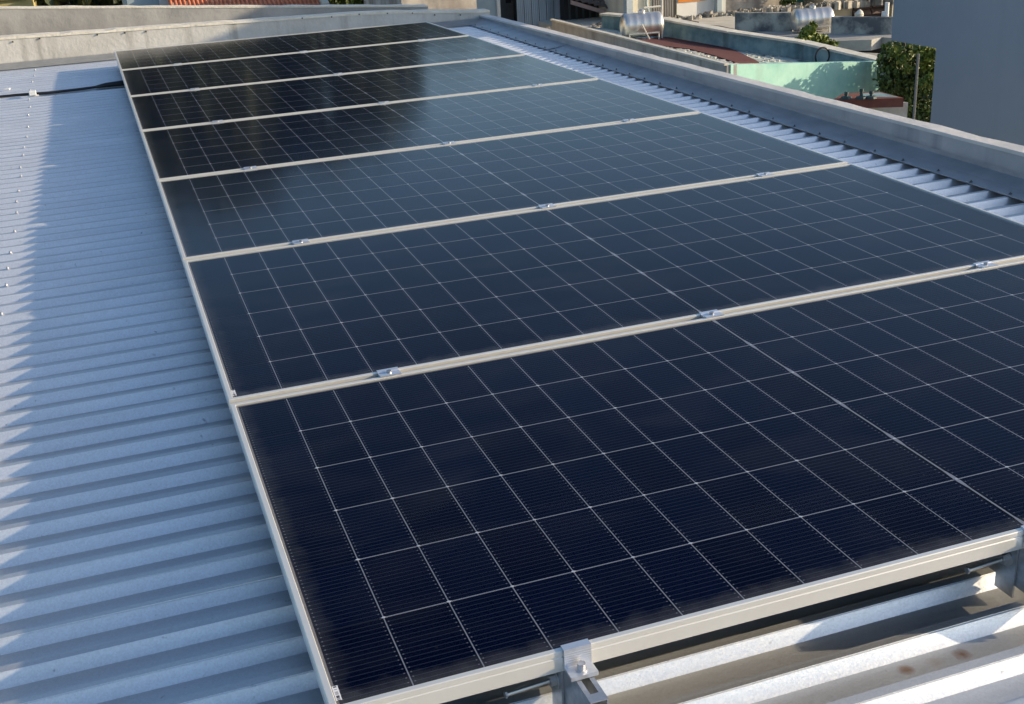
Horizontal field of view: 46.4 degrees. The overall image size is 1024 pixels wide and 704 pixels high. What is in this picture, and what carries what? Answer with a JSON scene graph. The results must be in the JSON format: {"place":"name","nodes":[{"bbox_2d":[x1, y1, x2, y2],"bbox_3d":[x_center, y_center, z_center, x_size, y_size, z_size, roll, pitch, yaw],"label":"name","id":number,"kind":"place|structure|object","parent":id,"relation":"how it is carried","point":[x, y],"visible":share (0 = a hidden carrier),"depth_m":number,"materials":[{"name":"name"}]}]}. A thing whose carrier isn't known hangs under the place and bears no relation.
{"place":"outdoors","nodes":[
{"label":"outdoors","id":0,"kind":"place"},
{"bbox_2d":[0,4,427,35],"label":"parapet","id":1,"kind":"structure","parent":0,"point":[25,19],"depth_m":9.93,"materials":[{"name":"beige concrete"}]},
{"bbox_2d":[364,0,476,8],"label":"mouldy house","id":2,"kind":"structure","parent":0,"point":[451,4],"depth_m":34.52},
{"bbox_2d":[476,0,500,16],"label":"white block","id":3,"kind":"structure","parent":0,"point":[493,7],"depth_m":47.07,"materials":[{"name":"paint"}]},
{"bbox_2d":[500,0,513,20],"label":"grey gap wall","id":4,"kind":"structure","parent":0,"point":[507,9],"depth_m":48.38,"materials":[{"name":"black"}]},
{"bbox_2d":[0,25,1023,703],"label":"metal roof","id":5,"kind":"structure","parent":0,"point":[138,561],"depth_m":2.49,"materials":[{"name":"metal"}]},
{"bbox_2d":[28,90,38,96],"bbox_3d":[-3.125,-1.685,7.792,0.068,0.036,0.044,-10,23,-17],"label":"cable clip","id":6,"kind":"object","parent":5,"relation":"on","point":[32,93],"visible":1,"depth_m":7.78,"materials":[{"name":"white plastic"}]},
{"bbox_2d":[0,80,124,97],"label":"roof cable","id":7,"kind":"object","parent":5,"relation":"on","point":[113,84],"visible":0.76,"depth_m":7.91,"materials":[{"name":"black plastic"}]},
{"bbox_2d":[0,18,477,69],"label":"foot flashing","id":8,"kind":"object","parent":5,"relation":"on","point":[56,61],"visible":0.29,"depth_m":9.29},
{"bbox_2d":[504,671,608,703],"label":"mounting rail","id":9,"kind":"object","parent":5,"relation":"on","point":[566,690],"visible":0.06,"depth_m":1.78,"materials":[{"name":"silver metal"}]},
{"bbox_2d":[243,166,256,169],"bbox_3d":[-1.050,-0.727,4.808,0.050,0.036,0.041,-10,23,-17],"label":"clamp","id":10,"kind":"object","parent":9,"relation":"attached to","point":[250,167],"visible":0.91,"depth_m":4.80,"materials":[{"name":"metal"}]},
{"bbox_2d":[292,238,309,244],"bbox_3d":[-0.667,-0.337,3.788,0.050,0.036,0.041,-10,23,-17],"label":"clamp","id":11,"kind":"object","parent":9,"relation":"attached to","point":[301,241],"visible":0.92,"depth_m":3.78,"materials":[{"name":"metal"}]},
{"bbox_2d":[376,367,401,377],"bbox_3d":[-0.284,0.059,2.771,0.050,0.036,0.041,-10,23,-17],"label":"clamp","id":12,"kind":"object","parent":9,"relation":"attached to","point":[387,372],"visible":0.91,"depth_m":2.77,"materials":[{"name":"metal"}]},
{"bbox_2d":[560,638,598,681],"bbox_3d":[0.099,0.452,1.754,0.043,0.038,0.040,-10,23,-17],"label":"end clamp","id":13,"kind":"object","parent":9,"relation":"attached to","point":[578,662],"visible":1,"depth_m":1.75,"materials":[{"name":"metal"}]},
{"bbox_2d":[469,17,1023,200],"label":"eaves flashing","id":14,"kind":"object","parent":5,"relation":"on","point":[986,176],"visible":1,"depth_m":5.71,"materials":[{"name":"grey metal"}]},
{"bbox_2d":[964,548,1023,597],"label":"mounting rail","id":15,"kind":"object","parent":5,"relation":"on","point":[1008,568],"visible":0.03,"depth_m":2.06,"materials":[{"name":"silver metal"}]},
{"bbox_2d":[114,22,468,72],"bbox_3d":[-1.611,-2.211,8.625,2.384,0.035,1.134,-10,22,-17],"label":"solar panel","id":16,"kind":"object","parent":15,"relation":"on","point":[236,48],"visible":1,"depth_m":8.60,"materials":[{"name":"glass"}]},
{"bbox_2d":[120,35,524,100],"bbox_3d":[-1.229,-1.825,7.603,2.384,0.035,1.134,-10,23,-17],"label":"solar panel","id":17,"kind":"object","parent":15,"relation":"on","point":[200,75],"visible":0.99,"depth_m":7.57,"materials":[{"name":"glass"}]},
{"bbox_2d":[129,55,597,133],"bbox_3d":[-0.846,-1.439,6.582,2.384,0.035,1.134,-10,23,-17],"label":"solar panel","id":18,"kind":"object","parent":15,"relation":"on","point":[210,105],"visible":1,"depth_m":6.53,"materials":[{"name":"glass"}]},
{"bbox_2d":[141,79,698,185],"bbox_3d":[-0.463,-1.055,5.559,2.384,0.035,1.134,-10,23,-17],"label":"solar panel","id":19,"kind":"object","parent":15,"relation":"on","point":[208,148],"visible":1,"depth_m":5.49,"materials":[{"name":"glass"}]},
{"bbox_2d":[442,141,455,144],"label":"clamp","id":20,"kind":"object","parent":15,"relation":"attached to","point":[449,142],"visible":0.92,"depth_m":5.04,"materials":[{"name":"metal"}]},
{"bbox_2d":[157,112,847,268],"bbox_3d":[-0.080,-0.668,4.539,2.384,0.036,1.134,-10,23,-17],"label":"solar panel","id":21,"kind":"object","parent":15,"relation":"on","point":[217,214],"visible":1,"depth_m":4.45,"materials":[{"name":"glass"}]},
{"bbox_2d":[538,203,555,208],"bbox_3d":[0.119,-0.479,4.029,0.050,0.036,0.041,-10,23,-17],"label":"clamp","id":22,"kind":"object","parent":15,"relation":"attached to","point":[549,205],"visible":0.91,"depth_m":4.02,"materials":[{"name":"metal"}]},
{"bbox_2d":[183,163,1023,413],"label":"solar panel","id":23,"kind":"object","parent":15,"relation":"on","point":[280,320],"visible":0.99,"depth_m":3.39,"materials":[{"name":"glass"}]},
{"bbox_2d":[230,260,1023,703],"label":"solar panel","id":24,"kind":"object","parent":15,"relation":"on","point":[444,534],"visible":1,"depth_m":2.23,"materials":[{"name":"glass"}]},
{"bbox_2d":[699,309,723,318],"bbox_3d":[0.503,-0.083,3.012,0.050,0.036,0.041,-10,23,-17],"label":"clamp","id":25,"kind":"object","parent":15,"relation":"attached to","point":[711,314],"visible":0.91,"depth_m":3.00,"materials":[{"name":"metal"}]},
{"bbox_3d":[0.285,-1.126,5.843,0.115,0.114,8.295,-10,23,-17],"label":"mounting rail","id":26,"kind":"object","parent":5,"relation":"on","visible":0},
{"bbox_2d":[623,118,636,121],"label":"clamp","id":27,"kind":"object","parent":26,"relation":"attached to","point":[627,120],"visible":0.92,"depth_m":5.28,"materials":[{"name":"metal"}]},
{"bbox_2d":[756,172,773,176],"bbox_3d":[0.904,-0.621,4.270,0.050,0.036,0.041,-10,23,-17],"label":"clamp","id":28,"kind":"object","parent":26,"relation":"attached to","point":[764,174],"visible":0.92,"depth_m":4.26,"materials":[{"name":"metal"}]},
{"bbox_2d":[973,261,998,268],"bbox_3d":[1.288,-0.226,3.252,0.050,0.036,0.041,-10,23,-17],"label":"clamp","id":29,"kind":"object","parent":26,"relation":"attached to","point":[984,264],"visible":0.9,"depth_m":3.25,"materials":[{"name":"metal"}]},
{"bbox_2d":[550,12,884,98],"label":"house","id":30,"kind":"structure","parent":0,"point":[787,62],"depth_m":33.36,"materials":[{"name":"teal paint"}]},
{"bbox_2d":[620,9,663,38],"bbox_3d":[4.015,-10.091,36.835,1.360,0.910,0.893,-6,22,-6],"label":"water tank","id":31,"kind":"object","parent":30,"relation":"on","point":[641,23],"visible":0.97,"depth_m":36.61,"materials":[{"name":"metal"}]},
{"bbox_2d":[643,0,662,37],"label":"pipe mast","id":32,"kind":"object","parent":30,"relation":"on","point":[661,5],"visible":0.69,"depth_m":36.99,"materials":[{"name":"grey metal"}]},
{"bbox_2d":[794,21,838,46],"bbox_3d":[9.121,-9.258,35.908,1.510,1.387,0.634,-7,22,-9],"label":"potted plant","id":33,"kind":"object","parent":30,"relation":"on","point":[809,32],"visible":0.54,"depth_m":35.68,"materials":[{"name":"green plant"}]},
{"bbox_2d":[815,47,829,61],"bbox_3d":[8.614,-8.204,33.169,0.485,0.526,0.048,-10,23,-17],"label":"hose","id":34,"kind":"object","parent":30,"relation":"on","point":[826,48],"visible":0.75,"depth_m":33.12,"materials":[{"name":"black rubber"}]},
{"bbox_2d":[726,0,779,10],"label":"mouldy beige house","id":35,"kind":"structure","parent":0,"point":[732,5],"depth_m":47.89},
{"bbox_2d":[833,92,907,117],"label":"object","id":36,"kind":"object","parent":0,"point":[890,104],"visible":0.57,"depth_m":29.10,"materials":[{"name":"red brick"}]},
{"bbox_2d":[840,91,851,99],"bbox_3d":[8.150,-6.262,29.146,0.276,0.164,0.277,-10,23,-17],"label":"peg","id":37,"kind":"object","parent":36,"relation":"on","point":[846,96],"visible":1,"depth_m":29.10,"materials":[{"name":"grey metal"}]},
{"bbox_2d":[855,88,865,99],"bbox_3d":[8.486,-6.276,29.029,0.277,0.241,0.276,-10,23,-17],"label":"peg","id":38,"kind":"object","parent":36,"relation":"on","point":[861,96],"visible":1,"depth_m":28.99,"materials":[{"name":"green metal"}]},
{"bbox_2d":[866,90,876,98],"bbox_3d":[8.720,-6.249,29.012,0.277,0.179,0.276,-10,23,-17],"label":"peg","id":39,"kind":"object","parent":36,"relation":"on","point":[871,95],"visible":1,"depth_m":28.96,"materials":[{"name":"grey metal"}]},
{"bbox_2d":[891,0,1023,145],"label":"blue building","id":40,"kind":"structure","parent":0,"point":[978,82],"depth_m":10.32,"materials":[{"name":"grey paint"}]},
{"label":"ground","id":41,"kind":"structure","parent":0,"visible":0},
{"bbox_2d":[0,0,36,5],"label":"yellow house","id":42,"kind":"structure","parent":41,"relation":"on","point":[17,3],"depth_m":42.42,"materials":[{"name":"paint"}]},
{"bbox_2d":[34,0,122,5],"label":"tree","id":43,"kind":"object","parent":41,"relation":"on","point":[78,3],"visible":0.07,"depth_m":46.86,"materials":[{"name":"green plant"}]},
{"bbox_2d":[69,0,97,4],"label":"tree","id":44,"kind":"object","parent":41,"relation":"on","point":[93,1],"visible":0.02,"depth_m":53.87,"materials":[{"name":"green plant"}]},
{"bbox_2d":[122,0,168,5],"bbox_3d":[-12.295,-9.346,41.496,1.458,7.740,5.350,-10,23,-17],"label":"pale blue house","id":45,"kind":"structure","parent":41,"relation":"on","point":[143,2],"depth_m":38.23,"materials":[{"name":"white paint"}]},
{"bbox_2d":[168,0,328,4],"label":"tiled house","id":46,"kind":"structure","parent":41,"relation":"on","point":[248,2],"depth_m":37.92,"materials":[{"name":"tile"}]},
{"bbox_2d":[328,0,363,4],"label":"hedge bush","id":47,"kind":"object","parent":41,"relation":"on","point":[343,2],"visible":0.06,"depth_m":39.93,"materials":[{"name":"green plant"}]},
{"bbox_2d":[513,0,559,26],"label":"sheet wall","id":48,"kind":"structure","parent":41,"relation":"on","point":[532,12],"depth_m":47.74,"materials":[{"name":"grey metal"}]},
{"bbox_2d":[560,0,607,19],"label":"lean to shed","id":49,"kind":"object","parent":41,"relation":"on","point":[575,9],"visible":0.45,"depth_m":47.68,"materials":[{"name":"black metal"}]},
{"bbox_2d":[598,0,675,17],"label":"cream house","id":50,"kind":"structure","parent":41,"relation":"on","point":[630,6],"depth_m":46.17,"materials":[{"name":"paint"}]},
{"bbox_2d":[676,0,725,15],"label":"white orange house","id":51,"kind":"structure","parent":41,"relation":"on","point":[689,7],"depth_m":46.76,"materials":[{"name":"paint"}]},
{"bbox_2d":[539,12,894,92],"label":"flat roof","id":52,"kind":"structure","parent":41,"relation":"on","point":[868,34],"depth_m":40.41,"materials":[{"name":"grey concrete"}]},
{"bbox_2d":[546,0,893,29],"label":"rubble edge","id":53,"kind":"object","parent":52,"relation":"on","point":[839,4],"visible":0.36,"depth_m":47.09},
{"bbox_2d":[779,0,796,6],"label":"wall creeper","id":54,"kind":"object","parent":53,"relation":"attached to","point":[785,2],"depth_m":47.67,"materials":[{"name":"green plant"}]},
{"bbox_2d":[790,5,833,31],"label":"water tank","id":55,"kind":"object","parent":52,"relation":"on","point":[800,18],"visible":0.83,"depth_m":40.23,"materials":[{"name":"metal"}]},
{"bbox_2d":[855,9,863,15],"bbox_3d":[11.532,-11.208,39.705,0.288,0.339,0.290,-10,23,-17],"label":"covered pot","id":56,"kind":"object","parent":52,"relation":"on","point":[859,12],"visible":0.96,"depth_m":39.59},
{"bbox_2d":[885,2,889,15],"bbox_3d":[12.308,-10.984,39.296,0.129,0.986,0.129,-21,28,-37],"label":"vent pipe","id":57,"kind":"object","parent":52,"relation":"on","point":[886,8],"visible":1,"depth_m":39.14,"materials":[{"name":"white plastic"}]},
{"bbox_2d":[479,14,1023,189],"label":"roof parapet","id":58,"kind":"structure","parent":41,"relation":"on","point":[1001,154],"depth_m":5.53,"materials":[{"name":"grey concrete"}]},
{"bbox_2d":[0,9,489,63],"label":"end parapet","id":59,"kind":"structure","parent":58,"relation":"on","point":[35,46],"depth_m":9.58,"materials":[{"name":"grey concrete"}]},
{"bbox_2d":[803,0,892,15],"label":"louvred house","id":60,"kind":"structure","parent":41,"relation":"on","point":[871,10],"depth_m":49.22,"materials":[{"name":"beige paint"}]},
{"bbox_2d":[872,40,935,122],"bbox_3d":[10.706,-5.578,31.761,2.383,5.592,2.949,4,23,18],"label":"leafy tree","id":61,"kind":"object","parent":41,"relation":"on","point":[897,59],"visible":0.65,"depth_m":30.54,"materials":[{"name":"green plant"}]},
{"bbox_2d":[912,54,919,118],"bbox_3d":[8.286,-3.076,25.046,0.054,6.221,0.054,-10,23,-17],"label":"thin pole","id":62,"kind":"object","parent":41,"relation":"on","point":[916,84],"visible":0.35,"depth_m":24.10,"materials":[{"name":"grey metal"}]}
]}

